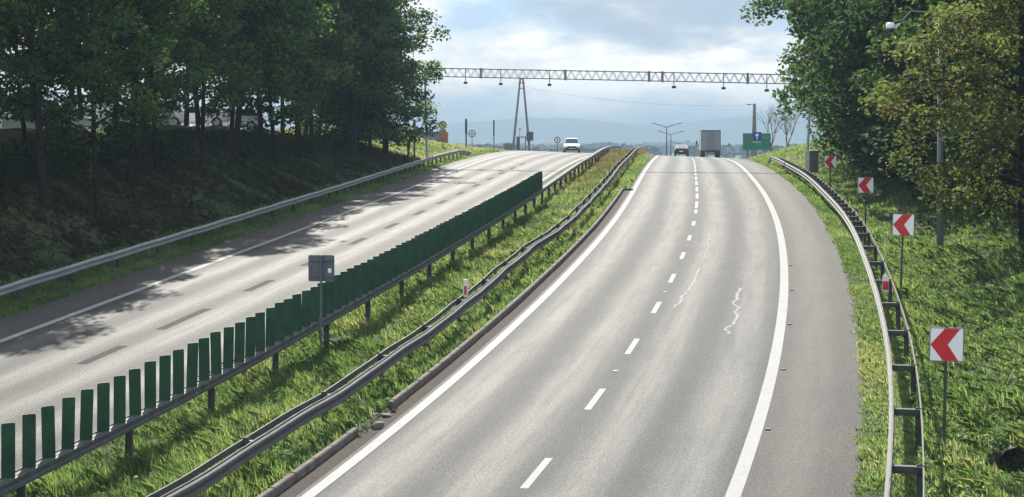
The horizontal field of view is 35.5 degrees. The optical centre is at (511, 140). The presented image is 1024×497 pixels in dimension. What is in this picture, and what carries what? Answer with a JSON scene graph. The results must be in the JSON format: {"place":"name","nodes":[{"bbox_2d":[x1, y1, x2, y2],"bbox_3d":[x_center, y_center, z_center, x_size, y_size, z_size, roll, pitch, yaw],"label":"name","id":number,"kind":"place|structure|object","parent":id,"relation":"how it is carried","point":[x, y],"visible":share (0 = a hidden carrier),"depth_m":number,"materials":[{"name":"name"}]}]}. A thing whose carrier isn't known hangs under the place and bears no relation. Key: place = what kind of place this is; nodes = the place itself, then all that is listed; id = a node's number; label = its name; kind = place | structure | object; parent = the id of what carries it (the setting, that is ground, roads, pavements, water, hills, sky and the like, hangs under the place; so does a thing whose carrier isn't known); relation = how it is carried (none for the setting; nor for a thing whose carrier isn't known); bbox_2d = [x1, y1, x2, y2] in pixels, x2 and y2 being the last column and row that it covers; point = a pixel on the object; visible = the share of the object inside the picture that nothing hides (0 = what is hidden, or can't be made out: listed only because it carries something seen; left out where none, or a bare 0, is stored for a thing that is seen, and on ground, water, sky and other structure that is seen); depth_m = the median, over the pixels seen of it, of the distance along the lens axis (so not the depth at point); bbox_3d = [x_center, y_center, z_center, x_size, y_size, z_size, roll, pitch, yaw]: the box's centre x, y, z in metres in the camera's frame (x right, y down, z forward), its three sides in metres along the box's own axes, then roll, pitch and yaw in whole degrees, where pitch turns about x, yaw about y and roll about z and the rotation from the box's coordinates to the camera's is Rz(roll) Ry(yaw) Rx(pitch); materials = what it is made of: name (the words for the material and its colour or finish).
{"place":"outdoors","nodes":[
{"label":"outdoors","id":0,"kind":"place"},
{"bbox_2d":[0,151,591,477],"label":"oncoming road","id":1,"kind":"structure","parent":0,"point":[40,368],"depth_m":52.08,"materials":[{"name":"grey asphalt"}]},
{"bbox_2d":[77,346,126,363],"bbox_3d":[-10.621,5.542,41.533,0.300,0.165,2.397,0,0,12],"label":"sealed patch","id":2,"kind":"object","parent":1,"relation":"on","point":[100,355],"visible":1,"depth_m":41.43,"materials":[{"name":"grey asphalt"}]},
{"bbox_2d":[157,308,211,328],"bbox_3d":[-9.576,5.195,46.826,0.300,0.229,3.572,0,0,11],"label":"lane marking","id":3,"kind":"object","parent":1,"relation":"on","point":[180,320],"visible":1,"depth_m":46.82,"materials":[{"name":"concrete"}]},
{"bbox_2d":[0,151,529,342],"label":"edge line","id":4,"kind":"object","parent":1,"relation":"on","point":[102,303],"visible":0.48,"depth_m":58.23,"materials":[{"name":"paint"}]},
{"bbox_2d":[562,138,581,152],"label":"oncoming car","id":5,"kind":"object","parent":1,"relation":"on","point":[571,144],"visible":1,"depth_m":178.92,"materials":[{"name":"white paint"}]},
{"bbox_2d":[58,212,554,496],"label":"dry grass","id":6,"kind":"structure","parent":0,"point":[444,277],"depth_m":45.12,"materials":[{"name":"green plant"}]},
{"bbox_2d":[0,0,832,126],"label":"sky","id":7,"kind":"structure","parent":0,"point":[696,36],"materials":[{"name":"white"}]},
{"bbox_2d":[0,125,1023,496],"bbox_3d":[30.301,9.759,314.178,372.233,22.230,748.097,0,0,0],"label":"ground","id":8,"kind":"structure","parent":0,"point":[16,133],"depth_m":61.01,"materials":[{"name":"green plant"}]},
{"bbox_2d":[1,11,61,74],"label":"broadleaf tree","id":9,"kind":"object","parent":8,"relation":"on","point":[48,22],"visible":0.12,"depth_m":71.47,"materials":[{"name":"green plant"}]},
{"bbox_2d":[20,1,75,118],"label":"broadleaf tree","id":10,"kind":"object","parent":8,"relation":"on","point":[44,26],"visible":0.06,"depth_m":75.13,"materials":[{"name":"green plant"}]},
{"bbox_2d":[0,0,104,156],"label":"broadleaf tree","id":11,"kind":"object","parent":8,"relation":"on","point":[15,117],"visible":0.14,"depth_m":65.95,"materials":[{"name":"green plant"}]},
{"bbox_2d":[0,0,156,206],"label":"broadleaf tree","id":12,"kind":"object","parent":8,"relation":"on","point":[35,74],"visible":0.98,"depth_m":61.06,"materials":[{"name":"green plant"}]},
{"bbox_2d":[18,0,138,139],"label":"broadleaf tree","id":13,"kind":"object","parent":8,"relation":"on","point":[45,33],"visible":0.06,"depth_m":71.44,"materials":[{"name":"green plant"}]},
{"bbox_2d":[0,117,174,129],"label":"parapet","id":14,"kind":"structure","parent":8,"relation":"on","point":[8,124],"depth_m":72.28,"materials":[{"name":"grey concrete"}]},
{"bbox_2d":[13,0,177,212],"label":"broadleaf tree","id":15,"kind":"object","parent":8,"relation":"on","point":[100,82],"visible":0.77,"depth_m":64.07,"materials":[{"name":"green plant"}]},
{"bbox_2d":[61,0,216,183],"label":"broadleaf tree","id":16,"kind":"object","parent":8,"relation":"on","point":[157,86],"visible":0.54,"depth_m":70.05,"materials":[{"name":"green plant"}]},
{"bbox_2d":[106,0,220,170],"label":"broadleaf tree","id":17,"kind":"object","parent":8,"relation":"on","point":[185,99],"visible":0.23,"depth_m":73.50,"materials":[{"name":"green plant"}]},
{"bbox_2d":[0,191,345,318],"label":"grass","id":18,"kind":"structure","parent":8,"relation":"on","point":[103,273],"depth_m":60.53,"materials":[{"name":"green plant"}]},
{"bbox_2d":[142,0,221,133],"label":"broadleaf tree","id":19,"kind":"object","parent":8,"relation":"on","point":[189,35],"visible":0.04,"depth_m":83.18,"materials":[{"name":"green plant"}]},
{"bbox_2d":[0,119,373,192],"bbox_3d":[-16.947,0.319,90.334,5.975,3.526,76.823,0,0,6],"label":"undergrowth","id":20,"kind":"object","parent":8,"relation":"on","point":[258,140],"visible":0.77,"depth_m":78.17,"materials":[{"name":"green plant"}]},
{"bbox_2d":[143,0,270,132],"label":"broadleaf tree","id":21,"kind":"object","parent":8,"relation":"on","point":[196,107],"visible":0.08,"depth_m":90.59,"materials":[{"name":"green plant"}]},
{"bbox_2d":[154,0,263,165],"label":"broadleaf tree","id":22,"kind":"object","parent":8,"relation":"on","point":[214,59],"visible":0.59,"depth_m":80.47,"materials":[{"name":"green plant"}]},
{"bbox_2d":[0,127,419,285],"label":"grass","id":23,"kind":"structure","parent":8,"relation":"on","point":[382,160],"depth_m":71.02,"materials":[{"name":"green plant"}]},
{"bbox_2d":[189,125,278,131],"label":"car park","id":24,"kind":"structure","parent":8,"relation":"on","point":[221,125],"depth_m":103.34,"materials":[{"name":"grey asphalt"}]},
{"bbox_2d":[62,93,122,117],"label":"parked car","id":25,"kind":"object","parent":24,"relation":"on","point":[100,115],"visible":0.06,"depth_m":89.96,"materials":[{"name":"white paint"}]},
{"bbox_2d":[159,104,183,124],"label":"parked car","id":26,"kind":"object","parent":24,"relation":"on","point":[179,118],"visible":0.09,"depth_m":98.80,"materials":[{"name":"white paint"}]},
{"bbox_2d":[181,105,229,124],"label":"parked car","id":27,"kind":"object","parent":24,"relation":"on","point":[220,120],"visible":0.23,"depth_m":105.55,"materials":[{"name":"white paint"}]},
{"bbox_2d":[205,108,257,130],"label":"parked car","id":28,"kind":"object","parent":24,"relation":"on","point":[245,117],"visible":0.12,"depth_m":112.48,"materials":[{"name":"silver metal"}]},
{"bbox_2d":[0,149,471,300],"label":"guardrail","id":29,"kind":"object","parent":8,"relation":"on","point":[19,285],"visible":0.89,"depth_m":65.61,"materials":[{"name":"metal"}]},
{"bbox_2d":[2,328,471,496],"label":"grass","id":30,"kind":"structure","parent":8,"relation":"on","point":[257,476],"depth_m":32.72,"materials":[{"name":"green plant"}]},
{"bbox_2d":[190,0,302,157],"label":"broadleaf tree","id":31,"kind":"object","parent":8,"relation":"on","point":[260,64],"visible":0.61,"depth_m":88.09,"materials":[{"name":"green plant"}]},
{"bbox_2d":[206,5,314,137],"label":"broadleaf tree","id":32,"kind":"object","parent":8,"relation":"on","point":[260,127],"visible":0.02,"depth_m":102.47,"materials":[{"name":"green plant"}]},
{"bbox_2d":[219,0,309,133],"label":"broadleaf tree","id":33,"kind":"object","parent":8,"relation":"on","point":[232,115],"visible":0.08,"depth_m":96.71,"materials":[{"name":"green plant"}]},
{"bbox_2d":[209,0,337,164],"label":"broadleaf tree","id":34,"kind":"object","parent":8,"relation":"on","point":[271,92],"visible":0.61,"depth_m":91.79,"materials":[{"name":"green plant"}]},
{"bbox_2d":[6,243,558,496],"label":"weeds","id":35,"kind":"object","parent":8,"relation":"on","point":[273,452],"visible":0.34,"depth_m":36.02,"materials":[{"name":"green plant"}]},
{"bbox_2d":[257,0,340,158],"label":"broadleaf tree","id":36,"kind":"object","parent":8,"relation":"on","point":[307,93],"visible":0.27,"depth_m":98.75,"materials":[{"name":"green plant"}]},
{"bbox_2d":[256,427,358,496],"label":"kerb","id":37,"kind":"structure","parent":8,"relation":"on","point":[291,478],"depth_m":29.29,"materials":[{"name":"concrete"}]},
{"bbox_2d":[260,0,355,139],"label":"broadleaf tree","id":38,"kind":"object","parent":8,"relation":"on","point":[318,36],"visible":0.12,"depth_m":106.72,"materials":[{"name":"green plant"}]},
{"bbox_2d":[0,146,620,496],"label":"glare guardrail","id":39,"kind":"object","parent":8,"relation":"on","point":[295,318],"visible":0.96,"depth_m":36.27,"materials":[{"name":"metal"}]},
{"bbox_2d":[79,215,555,482],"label":"weeds","id":40,"kind":"object","parent":8,"relation":"on","point":[330,368],"visible":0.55,"depth_m":46.18,"materials":[{"name":"green plant"}]},
{"bbox_2d":[273,0,368,154],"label":"broadleaf tree","id":41,"kind":"object","parent":8,"relation":"on","point":[340,17],"visible":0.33,"depth_m":104.42,"materials":[{"name":"green plant"}]},
{"bbox_2d":[308,255,333,356],"bbox_3d":[-4.852,4.370,40.673,0.670,2.950,0.084,0,0,5],"label":"road sign","id":42,"kind":"object","parent":8,"relation":"on","point":[320,268],"visible":0.93,"depth_m":40.69,"materials":[{"name":"grey metal"}]},
{"bbox_2d":[288,0,370,133],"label":"broadleaf tree","id":43,"kind":"object","parent":8,"relation":"on","point":[341,66],"visible":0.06,"depth_m":112.02,"materials":[{"name":"green plant"}]},
{"bbox_2d":[307,0,408,155],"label":"broadleaf tree","id":44,"kind":"object","parent":8,"relation":"on","point":[358,89],"visible":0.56,"depth_m":112.80,"materials":[{"name":"green plant"}]},
{"bbox_2d":[313,3,402,144],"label":"broadleaf tree","id":45,"kind":"object","parent":8,"relation":"on","point":[331,110],"visible":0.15,"depth_m":117.68,"materials":[{"name":"green plant"}]},
{"bbox_2d":[336,398,398,436],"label":"weeds","id":46,"kind":"object","parent":8,"relation":"on","point":[373,407],"visible":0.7,"depth_m":33.58,"materials":[{"name":"green plant"}]},
{"bbox_2d":[303,0,451,150],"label":"edge tree","id":47,"kind":"object","parent":8,"relation":"on","point":[367,129],"visible":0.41,"depth_m":117.25,"materials":[{"name":"green plant"}]},
{"bbox_2d":[329,0,446,153],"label":"edge tree","id":48,"kind":"object","parent":8,"relation":"on","point":[396,136],"visible":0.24,"depth_m":124.60,"materials":[{"name":"green plant"}]},
{"bbox_2d":[279,125,503,161],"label":"grass","id":49,"kind":"structure","parent":8,"relation":"on","point":[434,144],"depth_m":140.11,"materials":[{"name":"green plant"}]},
{"bbox_2d":[146,147,643,496],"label":"guardrail","id":50,"kind":"object","parent":8,"relation":"on","point":[322,403],"visible":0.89,"depth_m":33.88,"materials":[{"name":"metal"}]},
{"bbox_2d":[311,148,501,199],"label":"grass","id":51,"kind":"structure","parent":8,"relation":"on","point":[373,186],"depth_m":106.27,"materials":[{"name":"green plant"}]},
{"bbox_2d":[416,128,447,142],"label":"building","id":52,"kind":"structure","parent":8,"relation":"on","point":[437,138],"depth_m":171.22,"materials":[{"name":"metal"}]},
{"bbox_2d":[307,207,602,342],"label":"grass","id":53,"kind":"structure","parent":8,"relation":"on","point":[360,324],"depth_m":51.97,"materials":[{"name":"green plant"}]},
{"bbox_2d":[387,188,622,407],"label":"kerb","id":54,"kind":"structure","parent":8,"relation":"on","point":[411,388],"depth_m":43.48,"materials":[{"name":"concrete"}]},
{"bbox_2d":[512,79,532,150],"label":"utility pole","id":55,"kind":"object","parent":8,"relation":"on","point":[529,135],"visible":0.84,"depth_m":197.98,"materials":[{"name":"metal"}]},
{"bbox_2d":[517,153,650,215],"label":"grass","id":56,"kind":"structure","parent":8,"relation":"on","point":[625,182],"depth_m":90.27,"materials":[{"name":"green plant"}]},
{"bbox_2d":[550,147,646,190],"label":"dry grass","id":57,"kind":"structure","parent":8,"relation":"on","point":[622,152],"depth_m":121.28,"materials":[{"name":"green plant"}]},
{"bbox_2d":[424,68,810,156],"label":"gantry","id":58,"kind":"object","parent":8,"relation":"on","point":[673,86],"visible":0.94,"depth_m":122.28,"materials":[{"name":"grey metal"}]},
{"bbox_2d":[747,104,756,156],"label":"utility pole","id":59,"kind":"object","parent":8,"relation":"on","point":[753,153],"visible":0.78,"depth_m":197.27,"materials":[{"name":"concrete"}]},
{"bbox_2d":[743,132,770,157],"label":"direction sign","id":60,"kind":"object","parent":8,"relation":"on","point":[756,141],"visible":0.91,"depth_m":175.52,"materials":[{"name":"metal"}]},
{"bbox_2d":[751,103,790,152],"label":"bare tree","id":61,"kind":"object","parent":8,"relation":"on","point":[771,116],"visible":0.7,"depth_m":210.63,"materials":[{"name":"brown plant"}]},
{"bbox_2d":[773,104,805,146],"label":"bare tree","id":62,"kind":"object","parent":8,"relation":"on","point":[786,134],"visible":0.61,"depth_m":200.10,"materials":[{"name":"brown plant"}]},
{"bbox_2d":[747,141,846,167],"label":"grass","id":63,"kind":"structure","parent":8,"relation":"on","point":[800,150],"depth_m":145.66,"materials":[{"name":"green plant"}]},
{"bbox_2d":[738,0,876,164],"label":"oak tree","id":64,"kind":"object","parent":8,"relation":"on","point":[764,4],"visible":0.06,"depth_m":109.00,"materials":[{"name":"green plant"}]},
{"bbox_2d":[805,150,818,172],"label":"service cabinet","id":65,"kind":"object","parent":8,"relation":"on","point":[811,162],"visible":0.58,"depth_m":113.97,"materials":[{"name":"metal"}]},
{"bbox_2d":[752,155,876,231],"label":"grass","id":66,"kind":"structure","parent":8,"relation":"on","point":[798,183],"depth_m":82.17,"materials":[{"name":"green plant"}]},
{"bbox_2d":[773,43,863,158],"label":"edge tree","id":67,"kind":"object","parent":8,"relation":"on","point":[792,118],"visible":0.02,"depth_m":120.85,"materials":[{"name":"green plant"}]},
{"bbox_2d":[810,87,850,156],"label":"edge tree","id":68,"kind":"object","parent":8,"relation":"on","point":[832,143],"visible":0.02,"depth_m":109.30,"materials":[{"name":"green plant"}]},
{"bbox_2d":[824,155,836,186],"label":"chevron sign","id":69,"kind":"object","parent":8,"relation":"on","point":[830,161],"visible":0.95,"depth_m":81.97,"materials":[{"name":"metal"}]},
{"bbox_2d":[777,0,900,179],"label":"oak tree","id":70,"kind":"object","parent":8,"relation":"on","point":[797,94],"visible":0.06,"depth_m":94.32,"materials":[{"name":"green plant"}]},
{"bbox_2d":[768,156,923,496],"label":"guardrail","id":71,"kind":"object","parent":8,"relation":"on","point":[827,192],"visible":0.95,"depth_m":38.85,"materials":[{"name":"metal"}]},
{"bbox_2d":[767,0,933,186],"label":"oak tree","id":72,"kind":"object","parent":8,"relation":"on","point":[808,13],"visible":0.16,"depth_m":85.13,"materials":[{"name":"green plant"}]},
{"bbox_2d":[807,58,901,168],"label":"edge tree","id":73,"kind":"object","parent":8,"relation":"on","point":[852,149],"visible":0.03,"depth_m":96.90,"materials":[{"name":"green plant"}]},
{"bbox_2d":[858,176,873,224],"bbox_3d":[14.136,2.748,63.975,0.624,2.663,0.094,0,0,3],"label":"chevron sign","id":74,"kind":"object","parent":8,"relation":"on","point":[865,184],"visible":0.94,"depth_m":63.93,"materials":[{"name":"metal"}]},
{"bbox_2d":[803,0,935,176],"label":"edge tree","id":75,"kind":"object","parent":8,"relation":"on","point":[849,126],"visible":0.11,"depth_m":86.27,"materials":[{"name":"green plant"}]},
{"bbox_2d":[808,193,942,496],"bbox_3d":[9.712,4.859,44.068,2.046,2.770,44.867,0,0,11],"label":"grass","id":76,"kind":"structure","parent":8,"relation":"on","point":[871,349],"depth_m":34.86,"materials":[{"name":"green plant"}]},
{"bbox_2d":[819,0,973,182],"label":"oak tree","id":77,"kind":"object","parent":8,"relation":"on","point":[861,73],"visible":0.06,"depth_m":76.41,"materials":[{"name":"green plant"}]},
{"bbox_2d":[892,213,914,292],"bbox_3d":[11.685,3.539,47.946,0.644,2.785,0.094,2,0,4],"label":"chevron sign","id":78,"kind":"object","parent":8,"relation":"on","point":[903,224],"visible":0.94,"depth_m":47.90,"materials":[{"name":"metal"}]},
{"bbox_2d":[789,155,1018,248],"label":"grass","id":79,"kind":"structure","parent":8,"relation":"on","point":[849,190],"depth_m":73.67,"materials":[{"name":"green plant"}]},
{"bbox_2d":[886,8,943,246],"bbox_3d":[14.754,-0.252,58.507,2.217,9.200,0.363,0,0,-5],"label":"camera mast","id":80,"kind":"object","parent":8,"relation":"on","point":[890,27],"visible":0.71,"depth_m":58.48,"materials":[{"name":"grey metal"}]},
{"bbox_2d":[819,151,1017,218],"bbox_3d":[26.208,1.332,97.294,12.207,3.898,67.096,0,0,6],"label":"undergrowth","id":81,"kind":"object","parent":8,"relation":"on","point":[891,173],"visible":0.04,"depth_m":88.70,"materials":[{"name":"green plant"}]},
{"bbox_2d":[845,0,1016,201],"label":"edge tree","id":82,"kind":"object","parent":8,"relation":"on","point":[913,22],"visible":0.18,"depth_m":71.44,"materials":[{"name":"green plant"}]},
{"bbox_2d":[857,0,1023,241],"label":"autumn tree","id":83,"kind":"object","parent":8,"relation":"on","point":[994,18],"visible":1,"depth_m":54.27,"materials":[{"name":"green plant"}]},
{"bbox_2d":[863,222,1023,496],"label":"grass","id":84,"kind":"structure","parent":8,"relation":"on","point":[942,313],"depth_m":38.74,"materials":[{"name":"green plant"}]},
{"bbox_2d":[929,325,963,446],"bbox_3d":[8.022,4.734,29.634,0.624,2.637,0.094,1,0,5],"label":"chevron sign","id":85,"kind":"object","parent":8,"relation":"on","point":[946,344],"visible":0.94,"depth_m":29.59,"materials":[{"name":"metal"}]},
{"bbox_2d":[900,0,1019,200],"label":"edge tree","id":86,"kind":"object","parent":8,"relation":"on","point":[1015,67],"visible":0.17,"depth_m":63.47,"materials":[{"name":"green plant"}]},
{"bbox_2d":[933,2,1019,186],"bbox_3d":[22.376,-2.852,64.983,10.707,11.691,10.874,0,0,12],"label":"autumn tree","id":87,"kind":"object","parent":8,"relation":"on","point":[995,153],"visible":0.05,"depth_m":64.54,"materials":[{"name":"green plant"}]},
{"bbox_2d":[979,427,1023,475],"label":"weeds","id":88,"kind":"object","parent":8,"relation":"on","point":[1002,435],"visible":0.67,"depth_m":30.71,"materials":[{"name":"green plant"}]},
{"bbox_2d":[996,443,1023,466],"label":"culvert","id":89,"kind":"object","parent":8,"relation":"on","point":[1002,454],"visible":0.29,"depth_m":30.34,"materials":[{"name":"concrete"}]},
{"bbox_2d":[268,117,824,139],"bbox_3d":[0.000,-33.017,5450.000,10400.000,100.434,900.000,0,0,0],"label":"hills","id":90,"kind":"structure","parent":0,"point":[584,129],"depth_m":5235.50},
{"bbox_2d":[295,155,862,496],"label":"road","id":91,"kind":"structure","parent":0,"point":[671,412],"depth_m":36.65,"materials":[{"name":"grey asphalt"}]},
{"bbox_2d":[275,190,629,496],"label":"gutter strip","id":92,"kind":"object","parent":91,"relation":"on","point":[301,484],"visible":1,"depth_m":37.26,"materials":[{"name":"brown concrete"}]},
{"bbox_2d":[365,408,395,428],"bbox_3d":[-2.845,5.754,33.158,0.618,0.194,1.643,0,0,7],"label":"kerb rubble","id":93,"kind":"object","parent":92,"relation":"on","point":[378,425],"visible":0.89,"depth_m":32.71,"materials":[{"name":"grey concrete"}]},
{"bbox_2d":[301,155,658,496],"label":"edge line","id":94,"kind":"object","parent":91,"relation":"on","point":[323,484],"visible":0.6,"depth_m":37.48,"materials":[{"name":"paint"}]},
{"bbox_2d":[520,458,552,487],"bbox_3d":[0.444,5.929,28.611,0.150,0.132,2.050,0,0,14],"label":"lane marking","id":95,"kind":"object","parent":91,"relation":"on","point":[535,474],"visible":1,"depth_m":28.56,"materials":[{"name":"paint"}]},
{"bbox_2d":[584,389,605,409],"bbox_3d":[1.796,5.551,34.457,0.150,0.133,2.050,0,0,12],"label":"lane marking","id":96,"kind":"object","parent":91,"relation":"on","point":[594,399],"visible":1,"depth_m":34.39,"materials":[{"name":"paint"}]},
{"bbox_2d":[696,130,720,157],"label":"box truck","id":97,"kind":"object","parent":91,"relation":"on","point":[709,141],"visible":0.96,"depth_m":205.81,"materials":[{"name":"metal"}]},
{"bbox_2d":[724,158,787,496],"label":"edge line","id":98,"kind":"object","parent":91,"relation":"on","point":[741,473],"visible":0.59,"depth_m":36.24,"materials":[{"name":"paint"}]},
{"bbox_2d":[448,138,824,147],"bbox_3d":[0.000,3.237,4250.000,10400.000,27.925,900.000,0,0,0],"label":"foothills","id":99,"kind":"structure","parent":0,"point":[733,141],"depth_m":4070.66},
{"bbox_2d":[668,153,757,157],"bbox_3d":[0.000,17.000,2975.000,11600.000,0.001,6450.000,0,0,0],"label":"ground","id":100,"kind":"structure","parent":0,"point":[672,154],"depth_m":1880.26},
{"bbox_2d":[453,141,785,147],"bbox_3d":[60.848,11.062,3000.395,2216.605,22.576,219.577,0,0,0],"label":"wood","id":101,"kind":"object","parent":100,"relation":"on","point":[687,143],"visible":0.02,"depth_m":2973.81,"materials":[{"name":"green plant"}]},
{"bbox_2d":[467,141,801,157],"bbox_3d":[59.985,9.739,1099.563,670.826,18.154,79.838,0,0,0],"label":"wood","id":102,"kind":"object","parent":100,"relation":"on","point":[694,153],"visible":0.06,"depth_m":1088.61,"materials":[{"name":"green plant"}]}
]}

